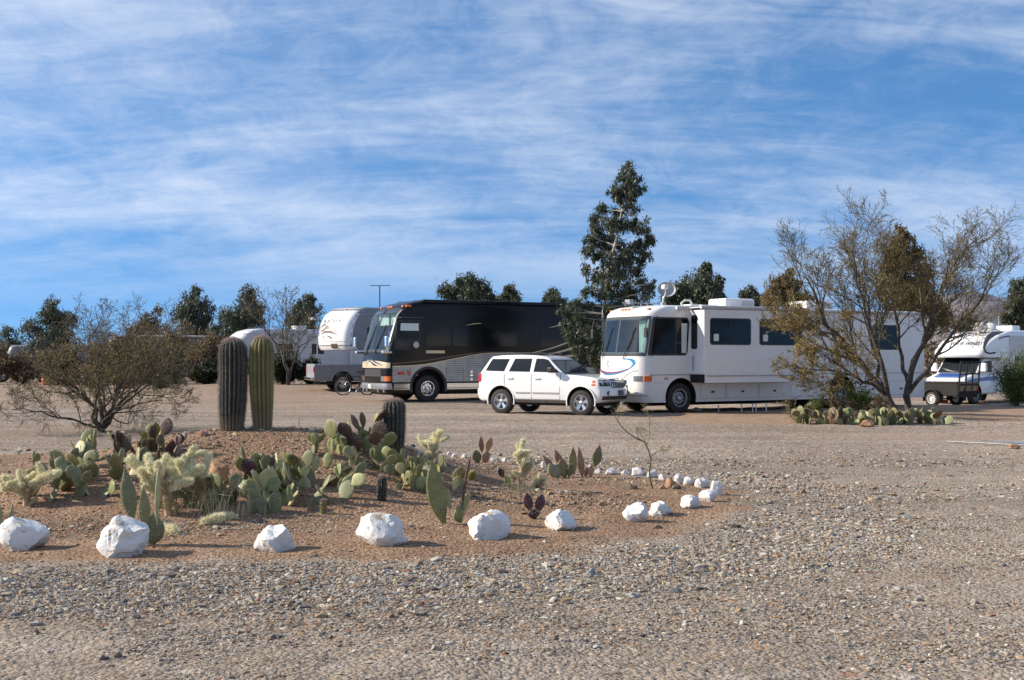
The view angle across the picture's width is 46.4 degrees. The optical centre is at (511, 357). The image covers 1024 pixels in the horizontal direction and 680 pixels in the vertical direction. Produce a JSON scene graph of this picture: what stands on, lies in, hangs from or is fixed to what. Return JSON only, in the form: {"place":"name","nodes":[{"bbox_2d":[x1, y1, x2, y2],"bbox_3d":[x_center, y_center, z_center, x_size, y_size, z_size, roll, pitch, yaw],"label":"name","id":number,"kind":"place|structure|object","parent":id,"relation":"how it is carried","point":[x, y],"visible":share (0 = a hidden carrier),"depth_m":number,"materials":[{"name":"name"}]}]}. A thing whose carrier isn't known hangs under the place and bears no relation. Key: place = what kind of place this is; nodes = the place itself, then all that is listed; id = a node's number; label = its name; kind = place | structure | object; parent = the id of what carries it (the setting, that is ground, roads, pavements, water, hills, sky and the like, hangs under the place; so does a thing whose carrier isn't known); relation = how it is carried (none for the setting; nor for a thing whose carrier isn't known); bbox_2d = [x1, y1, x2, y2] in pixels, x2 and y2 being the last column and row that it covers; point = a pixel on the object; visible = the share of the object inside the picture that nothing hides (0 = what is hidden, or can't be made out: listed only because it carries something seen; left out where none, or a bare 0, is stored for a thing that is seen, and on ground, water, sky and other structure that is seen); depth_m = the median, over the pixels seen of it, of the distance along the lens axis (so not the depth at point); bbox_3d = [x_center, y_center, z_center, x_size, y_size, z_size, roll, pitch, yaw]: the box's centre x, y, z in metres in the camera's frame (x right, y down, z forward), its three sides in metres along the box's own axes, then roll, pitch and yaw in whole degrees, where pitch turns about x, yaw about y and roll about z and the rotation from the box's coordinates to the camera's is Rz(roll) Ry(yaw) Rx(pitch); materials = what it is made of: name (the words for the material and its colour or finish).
{"place":"outdoors","nodes":[
{"label":"outdoors","id":0,"kind":"place"},
{"bbox_2d":[109,333,220,379],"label":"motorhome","id":1,"kind":"object","parent":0,"point":[192,337],"visible":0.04,"depth_m":86.39,"materials":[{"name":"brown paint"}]},
{"bbox_2d":[353,299,612,401],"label":"coach","id":2,"kind":"object","parent":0,"point":[425,350],"visible":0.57,"depth_m":46.44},
{"bbox_2d":[394,320,420,349],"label":"cab window","id":3,"kind":"structure","parent":2,"relation":"in","point":[407,332],"depth_m":45.32,"materials":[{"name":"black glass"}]},
{"bbox_2d":[425,327,450,345],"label":"window","id":4,"kind":"structure","parent":2,"relation":"in","point":[434,336],"depth_m":45.96,"materials":[{"name":"black glass"}]},
{"bbox_2d":[452,327,468,345],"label":"window","id":5,"kind":"structure","parent":2,"relation":"in","point":[460,335],"depth_m":46.44,"materials":[{"name":"black glass"}]},
{"bbox_2d":[483,328,516,346],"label":"window","id":6,"kind":"structure","parent":2,"relation":"in","point":[492,337],"depth_m":47.31,"materials":[{"name":"black glass"}]},
{"bbox_2d":[540,329,573,346],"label":"window","id":7,"kind":"structure","parent":2,"relation":"in","point":[548,337],"depth_m":48.49,"materials":[{"name":"black glass"}]},
{"bbox_2d":[0,359,1023,679],"bbox_3d":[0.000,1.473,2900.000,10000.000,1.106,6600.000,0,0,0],"label":"ground","id":8,"kind":"structure","parent":0,"point":[464,421],"depth_m":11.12,"materials":[{"name":"gravel"}]},
{"bbox_2d":[0,340,22,382],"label":"shrub","id":9,"kind":"object","parent":8,"relation":"on","point":[3,355],"visible":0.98,"depth_m":76.08,"materials":[{"name":"green plant"}]},
{"bbox_2d":[0,323,26,357],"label":"eucalyptus tree","id":10,"kind":"object","parent":8,"relation":"on","point":[5,334],"visible":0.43,"depth_m":109.54,"materials":[{"name":"green plant"}]},
{"bbox_2d":[0,516,50,550],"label":"border rock","id":11,"kind":"object","parent":8,"relation":"on","point":[18,534],"visible":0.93,"depth_m":10.61,"materials":[{"name":"stone"}]},
{"bbox_2d":[3,345,54,383],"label":"shrub","id":12,"kind":"object","parent":8,"relation":"on","point":[22,366],"visible":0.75,"depth_m":76.40,"materials":[{"name":"green plant"}]},
{"bbox_2d":[0,460,62,505],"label":"cholla","id":13,"kind":"object","parent":8,"relation":"on","point":[27,486],"visible":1,"depth_m":12.86,"materials":[{"name":"plant"}]},
{"bbox_2d":[16,293,82,354],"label":"eucalyptus tree","id":14,"kind":"object","parent":8,"relation":"on","point":[51,313],"visible":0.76,"depth_m":94.23,"materials":[{"name":"green plant"}]},
{"bbox_2d":[7,345,103,363],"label":"travel trailer","id":15,"kind":"object","parent":8,"relation":"on","point":[14,347],"visible":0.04,"depth_m":100.33,"materials":[{"name":"metal"}]},
{"bbox_2d":[31,341,86,382],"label":"shrub","id":16,"kind":"object","parent":8,"relation":"on","point":[69,354],"visible":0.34,"depth_m":75.43,"materials":[{"name":"green plant"}]},
{"bbox_2d":[24,440,98,495],"bbox_3d":[-5.170,1.273,13.731,0.827,0.637,1.206,0,0,-23],"label":"prickly pear","id":17,"kind":"object","parent":8,"relation":"on","point":[81,452],"visible":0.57,"depth_m":13.70,"materials":[{"name":"plant"}]},
{"bbox_2d":[71,429,131,453],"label":"prickly pear","id":18,"kind":"object","parent":8,"relation":"on","point":[88,435],"visible":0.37,"depth_m":14.46,"materials":[{"name":"plant"}]},
{"bbox_2d":[48,447,154,502],"bbox_3d":[-4.685,1.321,13.505,1.202,0.620,1.197,0,0,0],"label":"prickly pear","id":19,"kind":"object","parent":8,"relation":"on","point":[76,476],"visible":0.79,"depth_m":13.16,"materials":[{"name":"plant"}]},
{"bbox_2d":[0,292,203,436],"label":"mesquite tree","id":20,"kind":"object","parent":8,"relation":"on","point":[128,348],"visible":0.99,"depth_m":26.88,"materials":[{"name":"green plant"}]},
{"bbox_2d":[96,515,149,557],"bbox_3d":[-3.339,1.556,10.277,0.426,0.395,0.452,0,0,0],"label":"border rock","id":21,"kind":"object","parent":8,"relation":"on","point":[124,536],"visible":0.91,"depth_m":10.12,"materials":[{"name":"stone"}]},
{"bbox_2d":[120,466,164,544],"bbox_3d":[-3.328,1.348,10.752,0.466,0.731,0.211,0,0,-12],"label":"prickly pear","id":22,"kind":"object","parent":8,"relation":"on","point":[152,521],"visible":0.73,"depth_m":10.76,"materials":[{"name":"plant"}]},
{"bbox_2d":[126,303,164,334],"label":"eucalyptus tree","id":23,"kind":"object","parent":8,"relation":"on","point":[151,314],"visible":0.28,"depth_m":98.98,"materials":[{"name":"green plant"}]},
{"bbox_2d":[111,430,187,463],"bbox_3d":[-4.372,1.074,14.199,0.998,0.456,0.454,0,0,6],"label":"prickly pear","id":24,"kind":"object","parent":8,"relation":"on","point":[120,438],"visible":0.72,"depth_m":14.21,"materials":[{"name":"plant"}]},
{"bbox_2d":[137,418,173,451],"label":"prickly pear","id":25,"kind":"object","parent":8,"relation":"on","point":[155,429],"visible":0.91,"depth_m":14.49,"materials":[{"name":"plant"}]},
{"bbox_2d":[130,349,184,388],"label":"shrub","id":26,"kind":"object","parent":8,"relation":"on","point":[177,371],"visible":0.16,"depth_m":63.71,"materials":[{"name":"green plant"}]},
{"bbox_2d":[143,314,192,383],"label":"shrub","id":27,"kind":"object","parent":8,"relation":"on","point":[173,331],"visible":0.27,"depth_m":75.57,"materials":[{"name":"green plant"}]},
{"bbox_2d":[122,443,214,515],"bbox_3d":[-3.613,1.289,12.385,0.981,0.821,0.713,0,0,0],"label":"cholla","id":28,"kind":"object","parent":8,"relation":"on","point":[184,472],"visible":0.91,"depth_m":12.33,"materials":[{"name":"plant"}]},
{"bbox_2d":[169,283,217,335],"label":"eucalyptus tree","id":29,"kind":"object","parent":8,"relation":"on","point":[197,319],"visible":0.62,"depth_m":91.30,"materials":[{"name":"green plant"}]},
{"bbox_2d":[154,471,243,510],"bbox_3d":[-3.291,1.395,12.735,1.039,0.509,0.668,0,0,-27],"label":"prickly pear","id":30,"kind":"object","parent":8,"relation":"on","point":[202,486],"visible":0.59,"depth_m":12.69,"materials":[{"name":"plant"}]},
{"bbox_2d":[180,355,218,384],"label":"shrub","id":31,"kind":"object","parent":8,"relation":"on","point":[205,372],"visible":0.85,"depth_m":61.48,"materials":[{"name":"green plant"}]},
{"bbox_2d":[183,326,229,384],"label":"shrub","id":32,"kind":"object","parent":8,"relation":"on","point":[209,346],"visible":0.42,"depth_m":72.71,"materials":[{"name":"green plant"}]},
{"bbox_2d":[199,511,225,524],"bbox_3d":[-2.992,1.620,11.951,0.278,0.159,0.155,-6,1,-5],"label":"cholla joint","id":33,"kind":"object","parent":8,"relation":"on","point":[216,518],"visible":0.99,"depth_m":11.92,"materials":[{"name":"plant"}]},
{"bbox_2d":[209,459,229,482],"bbox_3d":[-3.319,1.304,13.474,0.260,0.308,0.204,0,0,0],"label":"stone","id":34,"kind":"object","parent":8,"relation":"on","point":[221,469],"visible":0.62,"depth_m":13.41,"materials":[{"name":"stone"}]},
{"bbox_2d":[171,471,271,519],"bbox_3d":[-3.107,1.439,12.467,1.246,0.462,0.992,0,0,-16],"label":"grass tuft","id":35,"kind":"object","parent":8,"relation":"on","point":[225,503],"visible":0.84,"depth_m":12.37,"materials":[{"name":"plant"}]},
{"bbox_2d":[215,336,248,430],"bbox_3d":[-3.607,0.362,15.445,0.446,1.317,0.452,0,0,0],"label":"barrel cactus","id":36,"kind":"object","parent":8,"relation":"on","point":[232,380],"visible":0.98,"depth_m":15.30,"materials":[{"name":"plant"}]},
{"bbox_2d":[206,283,267,341],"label":"eucalyptus tree","id":37,"kind":"object","parent":8,"relation":"on","point":[237,318],"visible":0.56,"depth_m":87.02,"materials":[{"name":"green plant"}]},
{"bbox_2d":[234,446,284,479],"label":"prickly pear","id":38,"kind":"object","parent":8,"relation":"on","point":[243,463],"visible":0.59,"depth_m":13.30,"materials":[{"name":"plant"}]},
{"bbox_2d":[248,334,274,429],"bbox_3d":[-3.244,0.341,15.470,0.369,1.323,0.370,0,0,0],"label":"barrel cactus","id":39,"kind":"object","parent":8,"relation":"on","point":[261,386],"visible":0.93,"depth_m":15.36,"materials":[{"name":"plant"}]},
{"bbox_2d":[245,480,283,514],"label":"prickly pear","id":40,"kind":"object","parent":8,"relation":"on","point":[274,505],"visible":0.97,"depth_m":12.48,"materials":[{"name":"plant"}]},
{"bbox_2d":[253,524,294,552],"bbox_3d":[-2.099,1.613,10.542,0.275,0.270,0.333,0,0,36],"label":"border rock","id":41,"kind":"object","parent":8,"relation":"on","point":[275,538],"visible":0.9,"depth_m":10.47,"materials":[{"name":"stone"}]},
{"bbox_2d":[238,282,326,384],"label":"mesquite tree","id":42,"kind":"object","parent":8,"relation":"on","point":[286,367],"visible":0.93,"depth_m":57.91,"materials":[{"name":"brown plant"}]},
{"bbox_2d":[273,345,305,384],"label":"shrub","id":43,"kind":"object","parent":8,"relation":"on","point":[279,371],"visible":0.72,"depth_m":59.68,"materials":[{"name":"green plant"}]},
{"bbox_2d":[230,326,363,373],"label":"travel trailer","id":44,"kind":"object","parent":8,"relation":"on","point":[327,356],"visible":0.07,"depth_m":78.91,"materials":[{"name":"white metal"}]},
{"bbox_2d":[237,450,367,506],"bbox_3d":[-2.280,1.338,13.113,1.389,0.596,1.232,0,0,0],"label":"prickly pear","id":45,"kind":"object","parent":8,"relation":"on","point":[293,468],"visible":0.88,"depth_m":13.10,"materials":[{"name":"plant"}]},
{"bbox_2d":[282,291,323,328],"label":"eucalyptus tree","id":46,"kind":"object","parent":8,"relation":"on","point":[307,299],"visible":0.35,"depth_m":89.84,"materials":[{"name":"green plant"}]},
{"bbox_2d":[291,353,322,383],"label":"shrub","id":47,"kind":"object","parent":8,"relation":"on","point":[312,360],"visible":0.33,"depth_m":59.79,"materials":[{"name":"green plant"}]},
{"bbox_2d":[307,432,341,467],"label":"prickly pear","id":48,"kind":"object","parent":8,"relation":"on","point":[314,439],"visible":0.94,"depth_m":14.26,"materials":[{"name":"plant"}]},
{"bbox_2d":[304,364,362,390],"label":"pickup truck","id":49,"kind":"object","parent":8,"relation":"on","point":[329,375],"visible":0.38,"depth_m":52.99,"materials":[{"name":"grey paint"}]},
{"bbox_2d":[318,307,379,350],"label":"travel trailer","id":50,"kind":"object","parent":8,"relation":"on","point":[340,329],"visible":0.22,"depth_m":55.75,"materials":[{"name":"metal"}]},
{"bbox_2d":[335,370,370,394],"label":"bicycle","id":51,"kind":"object","parent":8,"relation":"on","point":[357,387],"visible":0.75,"depth_m":50.98,"materials":[{"name":"metal"}]},
{"bbox_2d":[324,410,396,459],"bbox_3d":[-1.795,0.962,14.684,0.800,0.640,0.802,0,0,44],"label":"prickly pear","id":52,"kind":"object","parent":8,"relation":"on","point":[374,434],"visible":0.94,"depth_m":14.59,"materials":[{"name":"plant"}]},
{"bbox_2d":[342,446,405,473],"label":"prickly pear","id":53,"kind":"object","parent":8,"relation":"on","point":[349,452],"visible":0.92,"depth_m":14.17,"materials":[{"name":"plant"}]},
{"bbox_2d":[356,512,407,546],"bbox_3d":[-1.180,1.564,10.754,0.447,0.349,0.344,0,0,29],"label":"border rock","id":54,"kind":"object","parent":8,"relation":"on","point":[378,529],"visible":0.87,"depth_m":10.64,"materials":[{"name":"stone"}]},
{"bbox_2d":[376,473,387,500],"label":"barrel cactus","id":55,"kind":"object","parent":8,"relation":"on","point":[381,491],"visible":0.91,"depth_m":13.12,"materials":[{"name":"plant"}]},
{"bbox_2d":[382,397,406,453],"bbox_3d":[-1.484,0.870,15.063,0.361,0.770,0.365,0,0,0],"label":"barrel cactus","id":56,"kind":"object","parent":8,"relation":"on","point":[394,418],"visible":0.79,"depth_m":14.96,"materials":[{"name":"plant"}]},
{"bbox_2d":[383,454,424,489],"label":"prickly pear","id":57,"kind":"object","parent":8,"relation":"on","point":[402,469],"visible":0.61,"depth_m":13.98,"materials":[{"name":"plant"}]},
{"bbox_2d":[417,429,450,463],"bbox_3d":[-0.949,1.159,14.510,0.453,0.613,0.299,0,0,0],"label":"cholla","id":58,"kind":"object","parent":8,"relation":"on","point":[433,453],"visible":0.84,"depth_m":14.49,"materials":[{"name":"plant"}]},
{"bbox_2d":[410,453,476,491],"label":"prickly pear","id":59,"kind":"object","parent":8,"relation":"on","point":[439,464],"visible":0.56,"depth_m":13.79,"materials":[{"name":"plant"}]},
{"bbox_2d":[426,455,471,523],"bbox_3d":[-0.628,1.341,12.048,0.471,0.716,0.231,0,0,0],"label":"prickly pear","id":60,"kind":"object","parent":8,"relation":"on","point":[439,496],"visible":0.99,"depth_m":12.03,"materials":[{"name":"plant"}]},
{"bbox_2d":[435,269,497,300],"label":"eucalyptus tree","id":61,"kind":"object","parent":8,"relation":"on","point":[472,289],"visible":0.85,"depth_m":77.33,"materials":[{"name":"green plant"}]},
{"bbox_2d":[472,436,492,462],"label":"prickly pear","id":62,"kind":"object","parent":8,"relation":"on","point":[477,456],"visible":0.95,"depth_m":18.83,"materials":[{"name":"plant"}]},
{"bbox_2d":[22,326,950,376],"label":"distant scrub","id":63,"kind":"object","parent":8,"relation":"on","point":[928,356],"visible":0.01,"depth_m":121.92,"materials":[{"name":"green plant"}]},
{"bbox_2d":[468,509,510,539],"bbox_3d":[-0.215,1.595,11.306,0.406,0.319,0.410,0,0,-18],"label":"border rock","id":64,"kind":"object","parent":8,"relation":"on","point":[491,524],"visible":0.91,"depth_m":11.17,"materials":[{"name":"stone"}]},
{"bbox_2d":[496,281,522,301],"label":"eucalyptus tree","id":65,"kind":"object","parent":8,"relation":"on","point":[509,293],"visible":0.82,"depth_m":81.55,"materials":[{"name":"green plant"}]},
{"bbox_2d":[496,472,543,495],"bbox_3d":[0.090,1.493,14.079,0.583,0.279,0.579,0,0,0],"label":"grass tuft","id":66,"kind":"object","parent":8,"relation":"on","point":[517,486],"visible":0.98,"depth_m":14.14,"materials":[{"name":"plant"}]},
{"bbox_2d":[508,438,534,488],"bbox_3d":[0.102,1.310,14.503,0.323,0.692,0.338,0,0,18],"label":"cholla","id":67,"kind":"object","parent":8,"relation":"on","point":[521,454],"visible":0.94,"depth_m":14.47,"materials":[{"name":"plant"}]},
{"bbox_2d":[523,493,545,518],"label":"prickly pear","id":68,"kind":"object","parent":8,"relation":"on","point":[540,499],"visible":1,"depth_m":12.58,"materials":[{"name":"plant"}]},
{"bbox_2d":[478,352,628,414],"bbox_3d":[1.255,0.774,36.199,4.610,1.857,2.300,0,0,31],"label":"car","id":69,"kind":"object","parent":8,"relation":"on","point":[526,383],"visible":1,"depth_m":35.55,"materials":[{"name":"white paint"}]},
{"bbox_2d":[541,285,567,302],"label":"eucalyptus tree","id":70,"kind":"object","parent":8,"relation":"on","point":[552,295],"visible":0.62,"depth_m":79.71,"materials":[{"name":"green plant"}]},
{"bbox_2d":[543,449,573,477],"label":"prickly pear","id":71,"kind":"object","parent":8,"relation":"on","point":[562,468],"visible":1,"depth_m":16.85,"materials":[{"name":"plant"}]},
{"bbox_2d":[545,509,577,530],"bbox_3d":[0.488,1.629,11.880,0.244,0.244,0.333,0,0,-36],"label":"border rock","id":72,"kind":"object","parent":8,"relation":"on","point":[559,520],"visible":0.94,"depth_m":11.80,"materials":[{"name":"stone"}]},
{"bbox_2d":[577,446,588,476],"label":"prickly pear","id":73,"kind":"object","parent":8,"relation":"on","point":[582,469],"visible":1,"depth_m":16.91,"materials":[{"name":"plant"}]},
{"bbox_2d":[588,445,601,476],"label":"prickly pear","id":74,"kind":"object","parent":8,"relation":"on","point":[596,459],"visible":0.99,"depth_m":16.96,"materials":[{"name":"plant"}]},
{"bbox_2d":[555,160,657,374],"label":"eucalyptus tree","id":75,"kind":"object","parent":8,"relation":"on","point":[631,188],"visible":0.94,"depth_m":44.34,"materials":[{"name":"green plant"}]},
{"bbox_2d":[622,502,647,521],"bbox_3d":[1.292,1.643,12.558,0.262,0.248,0.231,0,0,0],"label":"border rock","id":76,"kind":"object","parent":8,"relation":"on","point":[636,511],"visible":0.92,"depth_m":12.50,"materials":[{"name":"stone"}]},
{"bbox_2d":[611,402,672,488],"bbox_3d":[1.671,1.143,15.602,0.738,1.160,0.540,0,0,-22],"label":"palo verde sapling","id":77,"kind":"object","parent":8,"relation":"on","point":[650,456],"visible":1,"depth_m":15.53,"materials":[{"name":"brown plant"}]},
{"bbox_2d":[648,501,672,516],"bbox_3d":[1.615,1.654,13.010,0.277,0.179,0.295,0,0,0],"label":"border rock","id":78,"kind":"object","parent":8,"relation":"on","point":[660,508],"visible":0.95,"depth_m":12.92,"materials":[{"name":"stone"}]},
{"bbox_2d":[680,495,699,508],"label":"border rock","id":79,"kind":"object","parent":8,"relation":"on","point":[689,501],"visible":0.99,"depth_m":13.48,"materials":[{"name":"stone"}]},
{"bbox_2d":[658,261,723,304],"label":"eucalyptus tree","id":80,"kind":"object","parent":8,"relation":"on","point":[702,287],"visible":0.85,"depth_m":61.43,"materials":[{"name":"green plant"}]},
{"bbox_2d":[698,489,716,501],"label":"border rock","id":81,"kind":"object","parent":8,"relation":"on","point":[708,495],"visible":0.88,"depth_m":14.04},
{"bbox_2d":[737,282,761,306],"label":"eucalyptus tree","id":82,"kind":"object","parent":8,"relation":"on","point":[753,293],"visible":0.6,"depth_m":80.31,"materials":[{"name":"green plant"}]},
{"bbox_2d":[591,282,923,412],"bbox_3d":[8.652,-0.335,39.774,12.312,4.082,3.525,0,0,-30],"label":"motorhome","id":83,"kind":"object","parent":8,"relation":"on","point":[681,358],"visible":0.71,"depth_m":37.10,"materials":[{"name":"metal"}]},
{"bbox_2d":[647,317,688,355],"bbox_3d":[4.770,-0.645,36.419,1.590,1.170,0.039,0,0,-30],"label":"cab window","id":84,"kind":"structure","parent":83,"relation":"in","point":[669,336],"depth_m":36.40,"materials":[{"name":"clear glass"}]},
{"bbox_2d":[872,325,899,349],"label":"window","id":85,"kind":"structure","parent":83,"relation":"in","point":[885,344],"depth_m":41.02,"materials":[{"name":"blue glass"}]},
{"bbox_2d":[758,268,814,306],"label":"eucalyptus tree","id":86,"kind":"object","parent":8,"relation":"on","point":[779,289],"visible":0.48,"depth_m":69.97,"materials":[{"name":"green plant"}]},
{"bbox_2d":[807,391,825,418],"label":"shrub","id":87,"kind":"object","parent":8,"relation":"on","point":[816,401],"visible":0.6,"depth_m":31.75,"materials":[{"name":"green plant"}]},
{"bbox_2d":[791,406,849,424],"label":"prickly pear","id":88,"kind":"object","parent":8,"relation":"on","point":[799,415],"visible":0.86,"depth_m":30.49,"materials":[{"name":"plant"}]},
{"bbox_2d":[822,394,858,416],"bbox_3d":[8.597,1.297,30.962,0.908,0.786,0.820,0,0,-22],"label":"shrub","id":89,"kind":"object","parent":8,"relation":"on","point":[841,403],"visible":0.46,"depth_m":30.92,"materials":[{"name":"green plant"}]},
{"bbox_2d":[824,406,864,424],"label":"prickly pear","id":90,"kind":"object","parent":8,"relation":"on","point":[834,414],"visible":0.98,"depth_m":30.09,"materials":[{"name":"plant"}]},
{"bbox_2d":[840,376,874,417],"bbox_3d":[9.161,1.064,31.439,1.003,1.177,1.052,0,0,-32],"label":"shrub","id":91,"kind":"object","parent":8,"relation":"on","point":[860,397],"visible":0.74,"depth_m":31.41,"materials":[{"name":"green plant"}]},
{"bbox_2d":[848,407,887,424],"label":"prickly pear","id":92,"kind":"object","parent":8,"relation":"on","point":[876,412],"visible":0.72,"depth_m":29.89,"materials":[{"name":"plant"}]},
{"bbox_2d":[856,392,890,414],"bbox_3d":[9.333,1.250,30.750,0.656,0.815,0.811,0,0,-28],"label":"shrub","id":93,"kind":"object","parent":8,"relation":"on","point":[879,404],"visible":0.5,"depth_m":30.62,"materials":[{"name":"green plant"}]},
{"bbox_2d":[756,186,1023,420],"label":"mesquite tree","id":94,"kind":"object","parent":8,"relation":"on","point":[793,320],"visible":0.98,"depth_m":32.34,"materials":[{"name":"green plant"}]},
{"bbox_2d":[872,407,917,425],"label":"prickly pear","id":95,"kind":"object","parent":8,"relation":"on","point":[891,415],"visible":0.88,"depth_m":29.75,"materials":[{"name":"plant"}]},
{"bbox_2d":[874,223,953,332],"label":"eucalyptus tree","id":96,"kind":"object","parent":8,"relation":"on","point":[908,237],"visible":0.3,"depth_m":57.62,"materials":[{"name":"green plant"}]},
{"bbox_2d":[898,407,941,424],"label":"prickly pear","id":97,"kind":"object","parent":8,"relation":"on","point":[933,414],"visible":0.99,"depth_m":29.81,"materials":[{"name":"plant"}]},
{"bbox_2d":[923,361,980,404],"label":"utility trailer","id":98,"kind":"object","parent":8,"relation":"on","point":[956,392],"visible":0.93,"depth_m":47.45,"materials":[{"name":"metal"}]},
{"bbox_2d":[925,322,1023,403],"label":"overcab camper","id":99,"kind":"object","parent":8,"relation":"on","point":[957,353],"visible":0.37,"depth_m":52.62,"materials":[{"name":"white metal"}]},
{"bbox_2d":[983,340,1023,405],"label":"creosote bush","id":100,"kind":"object","parent":8,"relation":"on","point":[1011,383],"visible":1,"depth_m":42.08,"materials":[{"name":"green plant"}]},
{"bbox_2d":[996,276,1023,330],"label":"eucalyptus tree","id":101,"kind":"object","parent":8,"relation":"on","point":[1012,319],"visible":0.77,"depth_m":69.25,"materials":[{"name":"green plant"}]},
{"bbox_2d":[0,0,1023,344],"label":"sky","id":102,"kind":"structure","parent":0,"point":[333,150],"materials":[{"name":"blue"}]},
{"bbox_2d":[924,291,1010,357],"bbox_3d":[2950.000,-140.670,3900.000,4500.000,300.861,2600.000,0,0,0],"label":"mountain","id":103,"kind":"structure","parent":0,"point":[992,303],"depth_m":3266.18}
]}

